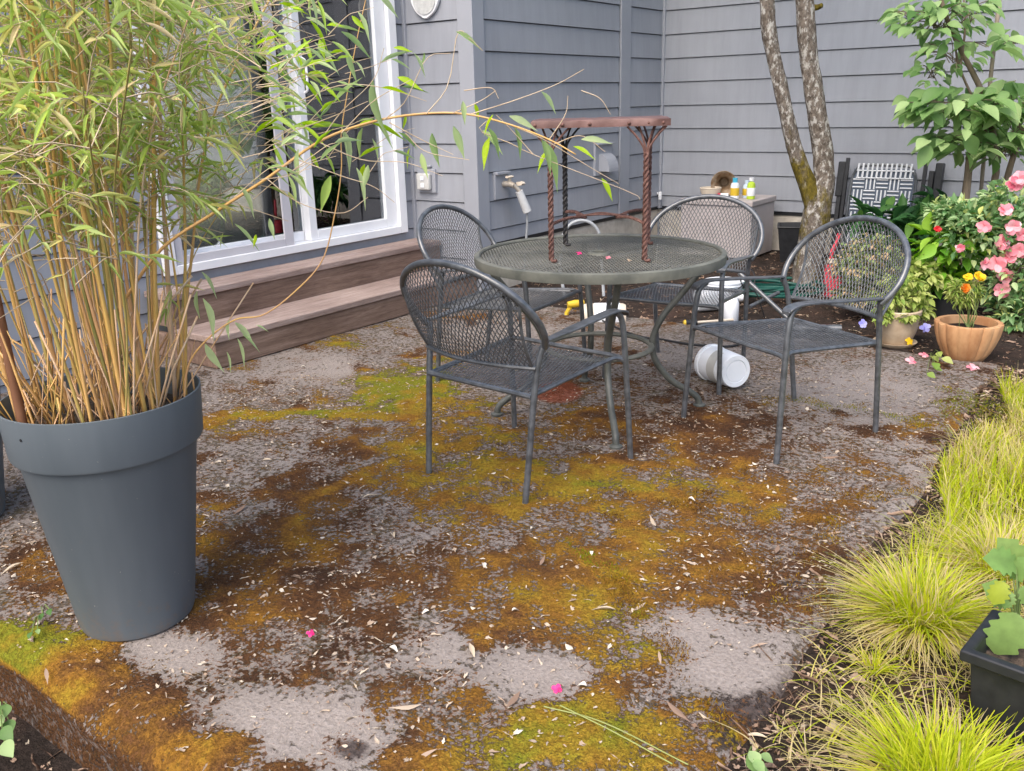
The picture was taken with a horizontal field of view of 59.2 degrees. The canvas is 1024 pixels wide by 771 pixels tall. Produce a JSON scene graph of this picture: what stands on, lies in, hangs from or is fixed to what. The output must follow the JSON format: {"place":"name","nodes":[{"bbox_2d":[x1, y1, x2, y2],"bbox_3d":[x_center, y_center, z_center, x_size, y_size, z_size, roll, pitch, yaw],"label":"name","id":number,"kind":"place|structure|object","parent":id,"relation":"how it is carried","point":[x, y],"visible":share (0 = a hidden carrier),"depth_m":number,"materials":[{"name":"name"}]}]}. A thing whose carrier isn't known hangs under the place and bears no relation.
{"place":"outdoors","nodes":[
{"label":"outdoors","id":0,"kind":"place"},
{"bbox_2d":[0,297,1023,770],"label":"patio","id":1,"kind":"structure","parent":0,"point":[70,711],"depth_m":2.74,"materials":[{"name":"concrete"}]},
{"bbox_2d":[0,371,5,515],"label":"tall planter","id":2,"kind":"object","parent":1,"relation":"on","point":[2,496],"visible":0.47,"depth_m":3.12,"materials":[{"name":"grey plastic"}]},
{"bbox_2d":[2,562,22,573],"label":"fallen leaf","id":3,"kind":"object","parent":1,"relation":"on","point":[11,566],"visible":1,"depth_m":2.77,"materials":[{"name":"beige plant"}]},
{"bbox_2d":[27,604,51,638],"bbox_3d":[-1.269,0.634,2.444,0.051,0.055,0.172,-6,18,-14],"label":"weed seedling","id":4,"kind":"object","parent":1,"relation":"on","point":[41,615],"visible":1,"depth_m":2.44,"materials":[{"name":"green plant"}]},
{"bbox_2d":[44,668,48,683],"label":"fallen leaf","id":5,"kind":"object","parent":1,"relation":"on","point":[46,673],"visible":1,"depth_m":2.26,"materials":[{"name":"beige plant"}]},
{"bbox_2d":[0,367,202,641],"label":"tall planter","id":6,"kind":"object","parent":1,"relation":"on","point":[114,501],"visible":0.77,"depth_m":2.26,"materials":[{"name":"grey plastic"}]},
{"bbox_2d":[0,294,27,422],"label":"garden stake","id":7,"kind":"object","parent":6,"relation":"in","point":[18,405],"visible":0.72,"depth_m":2.13,"materials":[{"name":"brown wood"}]},
{"bbox_2d":[0,0,639,423],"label":"bamboo","id":8,"kind":"object","parent":6,"relation":"in","point":[36,92],"visible":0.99,"depth_m":2.02,"materials":[{"name":"green plant"}]},
{"bbox_2d":[235,503,246,512],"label":"fallen leaf","id":9,"kind":"object","parent":1,"relation":"on","point":[240,509],"visible":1,"depth_m":3.14,"materials":[{"name":"beige plant"}]},
{"bbox_2d":[144,238,476,368],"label":"wooden steps","id":10,"kind":"structure","parent":1,"relation":"on","point":[339,293],"depth_m":5.49,"materials":[{"name":"brown wood"}]},
{"bbox_2d":[306,629,314,636],"bbox_3d":[-0.531,0.653,2.378,0.020,0.014,0.016,-13,21,-31],"label":"petal","id":11,"kind":"object","parent":1,"relation":"on","point":[310,632],"visible":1,"depth_m":2.38,"materials":[{"name":"pink plant"}]},
{"bbox_2d":[390,645,397,651],"bbox_3d":[-0.301,0.673,2.298,0.017,0.019,0.026,-11,20,-26],"label":"wood chip","id":12,"kind":"object","parent":1,"relation":"on","point":[394,647],"visible":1,"depth_m":2.30,"materials":[{"name":"white wood"}]},
{"bbox_2d":[390,704,420,709],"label":"fallen leaf","id":13,"kind":"object","parent":1,"relation":"on","point":[407,707],"visible":1,"depth_m":2.07,"materials":[{"name":"beige plant"}]},
{"bbox_2d":[421,749,435,756],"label":"fallen leaf","id":14,"kind":"object","parent":1,"relation":"on","point":[427,753],"visible":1,"depth_m":1.93,"materials":[{"name":"beige plant"}]},
{"bbox_2d":[469,643,474,657],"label":"fallen leaf","id":15,"kind":"object","parent":1,"relation":"on","point":[471,648],"visible":1,"depth_m":2.28,"materials":[{"name":"beige plant"}]},
{"bbox_2d":[0,313,974,770],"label":"patio litter","id":16,"kind":"object","parent":1,"relation":"on","point":[516,731],"visible":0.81,"depth_m":2.79,"materials":[{"name":"beige plant"}]},
{"bbox_2d":[416,204,586,391],"bbox_3d":[-0.070,-0.461,4.497,0.708,0.851,0.629,8,20,28],"label":"chair","id":17,"kind":"object","parent":1,"relation":"on","point":[524,290],"visible":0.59,"depth_m":4.55,"materials":[{"name":"black metal"}]},
{"bbox_2d":[506,691,519,707],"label":"fallen leaf","id":18,"kind":"object","parent":1,"relation":"on","point":[513,699],"visible":1,"depth_m":2.09,"materials":[{"name":"beige plant"}]},
{"bbox_2d":[399,259,632,503],"bbox_3d":[0.002,-0.088,3.304,0.629,0.851,0.708,13,23,39],"label":"chair","id":19,"kind":"object","parent":1,"relation":"on","point":[506,294],"visible":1,"depth_m":3.12,"materials":[{"name":"black metal"}]},
{"bbox_2d":[551,684,561,693],"bbox_3d":[0.105,0.717,2.134,0.023,0.015,0.021,-6,18,-15],"label":"petal","id":20,"kind":"object","parent":1,"relation":"on","point":[557,688],"visible":1,"depth_m":2.13,"materials":[{"name":"pink plant"}]},
{"bbox_2d":[565,644,572,649],"bbox_3d":[0.145,0.665,2.290,0.017,0.008,0.026,-3,18,-6],"label":"wood chip","id":21,"kind":"object","parent":1,"relation":"on","point":[568,647],"visible":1,"depth_m":2.29,"materials":[{"name":"white wood"}]},
{"bbox_2d":[474,233,727,449],"bbox_3d":[0.379,-0.229,3.935,1.064,0.719,1.064,-3,17,-5],"label":"patio table","id":22,"kind":"object","parent":1,"relation":"on","point":[694,270],"visible":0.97,"depth_m":3.75,"materials":[{"name":"grey metal"}]},
{"bbox_2d":[530,115,670,262],"bbox_3d":[0.377,-0.829,3.762,0.563,0.554,0.509,0,18,6],"label":"side table","id":23,"kind":"object","parent":22,"relation":"on","point":[664,122],"visible":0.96,"depth_m":3.56,"materials":[{"name":"brown metal"}]},
{"bbox_2d":[592,606,615,609],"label":"fallen leaf","id":24,"kind":"object","parent":1,"relation":"on","point":[604,607],"visible":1,"depth_m":2.46,"materials":[{"name":"beige plant"}]},
{"bbox_2d":[544,706,688,764],"bbox_3d":[0.225,0.754,1.968,0.353,0.003,0.026,10,21,33],"label":"grass straw","id":25,"kind":"object","parent":1,"relation":"on","point":[622,731],"depth_m":1.97,"materials":[{"name":"plant"}]},
{"bbox_2d":[560,705,672,763],"bbox_3d":[0.221,0.754,1.959,0.297,0.003,0.007,14,23,40],"label":"grass straw","id":26,"kind":"object","parent":1,"relation":"on","point":[617,734],"depth_m":1.95,"materials":[{"name":"plant"}]},
{"bbox_2d":[650,516,655,525],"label":"fallen leaf","id":27,"kind":"object","parent":1,"relation":"on","point":[653,522],"visible":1,"depth_m":2.96,"materials":[{"name":"beige plant"}]},
{"bbox_2d":[667,701,689,721],"bbox_3d":[0.376,0.738,2.040,0.017,0.005,0.082,-13,23,-27],"label":"fallen leaf","id":28,"kind":"object","parent":1,"relation":"on","point":[675,710],"visible":1,"depth_m":2.04,"materials":[{"name":"beige plant"}]},
{"bbox_2d":[602,194,764,394],"bbox_3d":[0.878,-0.494,4.520,0.629,0.851,0.708,9,20,29],"label":"chair","id":29,"kind":"object","parent":1,"relation":"on","point":[723,298],"visible":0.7,"depth_m":4.58,"materials":[{"name":"black metal"}]},
{"bbox_2d":[602,320,767,346],"bbox_3d":[1.010,-0.306,5.287,1.012,0.012,0.573,2,18,10],"label":"cable","id":30,"kind":"object","parent":1,"relation":"on","point":[679,342],"visible":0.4,"depth_m":5.12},
{"bbox_2d":[694,344,749,387],"bbox_3d":[1.016,-0.091,4.345,0.184,0.184,0.225,-8,15,-18],"label":"bucket","id":31,"kind":"object","parent":1,"relation":"on","point":[735,369],"visible":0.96,"depth_m":4.26,"materials":[{"name":"white plastic"}]},
{"bbox_2d":[681,215,910,463],"bbox_3d":[1.171,-0.238,3.682,0.708,0.851,0.629,-10,19,-24],"label":"chair","id":32,"kind":"object","parent":1,"relation":"on","point":[787,347],"visible":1,"depth_m":3.69,"materials":[{"name":"black metal"}]},
{"bbox_2d":[821,456,839,458],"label":"fallen leaf","id":33,"kind":"object","parent":1,"relation":"on","point":[830,457],"visible":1,"depth_m":3.45,"materials":[{"name":"beige plant"}]},
{"bbox_2d":[905,356,916,363],"bbox_3d":[2.055,-0.123,4.633,0.058,0.040,0.054,-10,19,-26],"label":"petal","id":34,"kind":"object","parent":1,"relation":"on","point":[911,360],"visible":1,"depth_m":4.64,"materials":[{"name":"pink plant"}]},
{"bbox_2d":[919,352,927,356],"bbox_3d":[2.164,-0.159,4.740,0.043,0.026,0.038,-8,19,-20],"label":"petal","id":35,"kind":"object","parent":1,"relation":"on","point":[923,354],"visible":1,"depth_m":4.74,"materials":[{"name":"pink plant"}]},
{"bbox_2d":[927,350,952,377],"bbox_3d":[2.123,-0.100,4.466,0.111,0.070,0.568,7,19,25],"label":"weed seedling","id":36,"kind":"object","parent":1,"relation":"on","point":[947,359],"visible":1,"depth_m":4.52,"materials":[{"name":"green plant"}]},
{"bbox_2d":[966,363,979,370],"bbox_3d":[2.300,-0.088,4.499,0.062,0.033,0.049,-13,21,-32],"label":"petal","id":37,"kind":"object","parent":1,"relation":"on","point":[972,367],"visible":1,"depth_m":4.50,"materials":[{"name":"pink plant"}]},
{"bbox_2d":[0,245,1023,770],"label":"ground","id":38,"kind":"structure","parent":0,"point":[36,747],"depth_m":2.36,"materials":[{"name":"soil"}]},
{"bbox_2d":[0,701,15,757],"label":"ivy plant","id":39,"kind":"object","parent":38,"relation":"on","point":[6,734],"visible":1,"depth_m":2.22,"materials":[{"name":"green plant"}]},
{"bbox_2d":[10,717,87,770],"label":"litter","id":40,"kind":"object","parent":38,"relation":"on","point":[14,759],"visible":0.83,"depth_m":2.24,"materials":[{"name":"brown plant"}]},
{"bbox_2d":[0,0,1023,392],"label":"house","id":41,"kind":"structure","parent":38,"relation":"on","point":[698,72],"depth_m":6.79,"materials":[{"name":"paint"}]},
{"bbox_2d":[122,0,407,276],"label":"sliding door","id":42,"kind":"structure","parent":41,"relation":"in","point":[305,228],"depth_m":5.95,"materials":[{"name":"white plastic"}]},
{"bbox_2d":[411,0,439,18],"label":"wall plaque","id":43,"kind":"object","parent":41,"relation":"attached to","point":[426,9],"depth_m":6.18,"materials":[{"name":"white ceramic"}]},
{"bbox_2d":[565,300,584,314],"bbox_3d":[0.404,-0.441,5.891,0.140,0.242,0.052,-3,17,-4],"label":"yellow nozzle","id":44,"kind":"object","parent":38,"relation":"on","point":[572,304],"visible":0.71,"depth_m":5.85,"materials":[{"name":"plastic"}]},
{"bbox_2d":[559,219,604,295],"bbox_3d":[0.479,-0.875,6.204,0.322,0.533,0.075,-2,17,0],"label":"hoop stake","id":45,"kind":"object","parent":38,"relation":"on","point":[596,229],"visible":0.36,"depth_m":6.15,"materials":[{"name":"white plastic"}]},
{"bbox_2d":[683,318,733,324],"bbox_3d":[1.216,-0.394,5.567,0.323,0.040,0.042,-4,18,-7],"label":"hand tool","id":46,"kind":"object","parent":38,"relation":"on","point":[686,322],"visible":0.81,"depth_m":5.56,"materials":[{"name":"white plastic"}]},
{"bbox_2d":[693,286,743,310],"bbox_3d":[1.364,-0.574,5.929,0.311,0.156,0.156,-4,18,-8],"label":"jug","id":47,"kind":"object","parent":38,"relation":"on","point":[740,298],"visible":0.29,"depth_m":5.87,"materials":[{"name":"white plastic"}]},
{"bbox_2d":[707,277,744,288],"bbox_3d":[1.446,-0.646,6.158,0.272,0.156,0.272,-9,19,-22],"label":"white tub","id":48,"kind":"object","parent":38,"relation":"on","point":[734,284],"visible":0.21,"depth_m":6.05,"materials":[{"name":"plastic"}]},
{"bbox_2d":[681,194,775,259],"bbox_3d":[1.876,-1.392,7.834,0.650,0.485,0.546,11,21,35],"label":"storage box","id":49,"kind":"object","parent":38,"relation":"on","point":[762,206],"visible":0.36,"depth_m":7.63,"materials":[{"name":"beige plastic"}]},
{"bbox_2d":[700,186,721,193],"bbox_3d":[1.692,-1.644,7.684,0.186,0.087,0.186,11,21,35],"label":"bowl","id":50,"kind":"object","parent":49,"relation":"on","point":[709,190],"visible":0.73,"depth_m":7.61,"materials":[{"name":"beige ceramic"}]},
{"bbox_2d":[711,171,734,194],"bbox_3d":[1.831,-1.750,7.790,0.216,0.223,0.222,3,18,14],"label":"straw hat","id":51,"kind":"object","parent":49,"relation":"on","point":[723,180],"visible":0.71,"depth_m":7.73,"materials":[{"name":"beige wicker"}]},
{"bbox_2d":[730,178,738,198],"bbox_3d":[1.876,-1.661,7.589,0.074,0.171,0.074,-9,19,-21],"label":"bottle","id":52,"kind":"object","parent":49,"relation":"on","point":[734,190],"visible":0.86,"depth_m":7.56,"materials":[{"name":"white plastic"}]},
{"bbox_2d":[742,180,748,197],"bbox_3d":[1.987,-1.664,7.633,0.070,0.146,0.070,8,20,29],"label":"bottle","id":53,"kind":"object","parent":49,"relation":"on","point":[744,191],"visible":0.65,"depth_m":7.61,"materials":[{"name":"plastic"}]},
{"bbox_2d":[746,177,755,198],"bbox_3d":[1.996,-1.647,7.527,0.070,0.176,0.070,-16,23,-39],"label":"bottle","id":54,"kind":"object","parent":49,"relation":"on","point":[751,188],"visible":1,"depth_m":7.50,"materials":[{"name":"green plastic"}]},
{"bbox_2d":[723,292,738,321],"bbox_3d":[1.368,-0.494,5.628,0.097,0.193,0.097,9,20,31],"label":"jug","id":55,"kind":"object","parent":38,"relation":"on","point":[731,308],"visible":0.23,"depth_m":5.59,"materials":[{"name":"white plastic"}]},
{"bbox_2d":[738,268,764,317],"bbox_3d":[1.448,-0.570,5.598,0.267,0.320,0.047,-2,17,0],"label":"cable","id":56,"kind":"object","parent":38,"relation":"on","point":[752,290],"visible":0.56,"depth_m":5.58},
{"bbox_2d":[747,732,765,736],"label":"fallen leaf","id":57,"kind":"object","parent":38,"relation":"on","point":[756,734],"visible":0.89,"depth_m":1.99,"materials":[{"name":"beige plant"}]},
{"bbox_2d":[746,746,772,770],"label":"weed seedling","id":58,"kind":"object","parent":38,"relation":"on","point":[754,762],"visible":1,"depth_m":1.82,"materials":[{"name":"green plant"}]},
{"bbox_2d":[516,251,1023,770],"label":"soil litter","id":59,"kind":"object","parent":38,"relation":"on","point":[986,389],"visible":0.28,"depth_m":2.32,"materials":[{"name":"brown soil"}]},
{"bbox_2d":[742,277,825,297],"bbox_3d":[1.752,-0.664,6.153,0.775,0.105,0.508,-2,17,0],"label":"garden hose","id":60,"kind":"object","parent":38,"relation":"on","point":[775,285],"visible":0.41,"depth_m":6.05,"materials":[{"name":"green rubber"}]},
{"bbox_2d":[777,222,800,261],"bbox_3d":[2.374,-1.186,7.496,0.343,0.308,0.343,3,18,16],"label":"black tub","id":61,"kind":"object","parent":38,"relation":"on","point":[788,233],"visible":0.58,"depth_m":7.38,"materials":[{"name":"plastic"}]},
{"bbox_2d":[738,273,841,332],"bbox_3d":[1.632,-0.496,5.348,0.305,0.304,0.622,-11,20,-28],"label":"metal stand","id":62,"kind":"object","parent":38,"relation":"on","point":[765,297],"visible":0.58,"depth_m":5.42,"materials":[{"name":"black metal"}]},
{"bbox_2d":[760,0,834,293],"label":"tree","id":63,"kind":"object","parent":38,"relation":"on","point":[816,188],"visible":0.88,"depth_m":5.97,"materials":[{"name":"brown plant"}]},
{"bbox_2d":[822,233,841,297],"bbox_3d":[2.190,-0.819,6.134,0.120,0.434,0.120,-5,18,-11],"label":"red canister","id":64,"kind":"object","parent":38,"relation":"on","point":[825,269],"visible":0.41,"depth_m":6.11,"materials":[{"name":"plastic"}]},
{"bbox_2d":[698,504,1023,770],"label":"dry thatch","id":65,"kind":"object","parent":38,"relation":"on","point":[804,753],"visible":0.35,"depth_m":2.12,"materials":[{"name":"beige plant"}]},
{"bbox_2d":[828,232,909,315],"bbox_3d":[2.171,-0.669,5.524,0.523,0.524,0.444,-2,17,0],"label":"pale flowering plant","id":66,"kind":"object","parent":38,"relation":"on","point":[853,261],"visible":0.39,"depth_m":5.43,"materials":[{"name":"green plant"}]},
{"bbox_2d":[821,634,917,693],"bbox_3d":[0.879,0.666,2.193,0.240,0.065,0.220,-2,17,0],"label":"grass clump","id":67,"kind":"object","parent":38,"relation":"on","point":[868,663],"visible":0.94,"depth_m":2.20,"materials":[{"name":"plant"}]},
{"bbox_2d":[830,158,945,257],"bbox_3d":[2.995,-1.404,7.267,0.805,0.830,0.106,11,13,35],"label":"folding chair","id":68,"kind":"object","parent":38,"relation":"on","point":[872,186],"visible":0.56,"depth_m":7.24,"materials":[{"name":"black fabric"}]},
{"bbox_2d":[836,185,946,273],"bbox_3d":[2.848,-1.087,6.512,0.895,0.672,0.766,-2,17,0],"label":"dark leaf plant","id":69,"kind":"object","parent":38,"relation":"on","point":[903,215],"visible":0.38,"depth_m":6.50,"materials":[{"name":"green plant"}]},
{"bbox_2d":[873,306,922,348],"bbox_3d":[2.139,-0.329,5.017,0.248,0.206,0.248,-2,17,0],"label":"clay pot","id":70,"kind":"object","parent":38,"relation":"on","point":[895,334],"visible":0.65,"depth_m":4.94,"materials":[{"name":"beige ceramic"}]},
{"bbox_2d":[858,272,936,344],"bbox_3d":[2.115,-0.432,4.968,0.463,0.384,0.305,-2,17,0],"label":"trailing plant","id":71,"kind":"object","parent":70,"relation":"in","point":[920,301],"visible":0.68,"depth_m":4.91,"materials":[{"name":"green plant"}]},
{"bbox_2d":[773,668,1023,770],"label":"grass clump","id":72,"kind":"object","parent":38,"relation":"on","point":[951,748],"visible":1,"depth_m":1.87,"materials":[{"name":"green plant"}]},
{"bbox_2d":[781,532,1023,702],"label":"grass clump","id":73,"kind":"object","parent":38,"relation":"on","point":[936,603],"visible":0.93,"depth_m":2.34,"materials":[{"name":"green plant"}]},
{"bbox_2d":[893,254,952,319],"bbox_3d":[2.467,-0.605,5.468,0.373,0.414,0.302,8,20,27],"label":"yellow green plant","id":74,"kind":"object","parent":38,"relation":"on","point":[935,280],"visible":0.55,"depth_m":5.37,"materials":[{"name":"green plant"}]},
{"bbox_2d":[876,0,1023,277],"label":"broadleaf shrub","id":75,"kind":"object","parent":38,"relation":"on","point":[983,115],"visible":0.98,"depth_m":5.65,"materials":[{"name":"green plant"}]},
{"bbox_2d":[877,366,1023,591],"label":"grass border","id":76,"kind":"object","parent":38,"relation":"on","point":[979,446],"depth_m":3.14,"materials":[{"name":"green plant"}]},
{"bbox_2d":[877,502,1023,616],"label":"grass clump","id":77,"kind":"object","parent":38,"relation":"on","point":[989,536],"visible":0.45,"depth_m":2.63,"materials":[{"name":"plant"}]},
{"bbox_2d":[907,212,1000,316],"bbox_3d":[2.672,-0.745,5.492,0.559,0.633,0.468,-2,17,0],"label":"potted plant","id":78,"kind":"object","parent":38,"relation":"on","point":[928,247],"visible":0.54,"depth_m":5.42,"materials":[{"name":"green plant"}]},
{"bbox_2d":[934,314,1003,361],"bbox_3d":[2.367,-0.235,4.698,0.325,0.206,0.325,-2,17,0],"label":"terracotta pot","id":79,"kind":"object","parent":38,"relation":"on","point":[979,340],"visible":0.92,"depth_m":4.61,"materials":[{"name":"ceramic"}]},
{"bbox_2d":[943,271,985,327],"bbox_3d":[2.319,-0.422,4.636,0.202,0.337,0.188,8,20,28],"label":"marigold","id":80,"kind":"object","parent":79,"relation":"in","point":[965,290],"visible":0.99,"depth_m":4.60,"materials":[{"name":"green plant"}]},
{"bbox_2d":[917,171,1023,333],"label":"azalea bush","id":81,"kind":"object","parent":38,"relation":"on","point":[1006,225],"visible":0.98,"depth_m":5.23,"materials":[{"name":"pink plant"}]},
{"bbox_2d":[973,0,1001,280],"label":"garden pole","id":82,"kind":"object","parent":38,"relation":"on","point":[991,70],"visible":0.28,"depth_m":6.13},
{"bbox_2d":[959,609,1023,745],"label":"planter box","id":83,"kind":"object","parent":38,"relation":"on","point":[997,683],"visible":0.74,"depth_m":1.93,"materials":[{"name":"black plastic"}]},
{"bbox_2d":[982,537,1023,654],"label":"seedling","id":84,"kind":"object","parent":83,"relation":"in","point":[1005,631],"visible":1,"depth_m":1.99,"materials":[{"name":"green plant"}]},
{"bbox_2d":[584,303,625,321],"bbox_3d":[0.582,-0.443,5.731,0.280,0.165,0.165,0,18,5],"label":"plastic canister","id":85,"kind":"object","parent":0,"point":[598,308],"visible":0.21,"depth_m":5.67,"materials":[{"name":"white plastic"}]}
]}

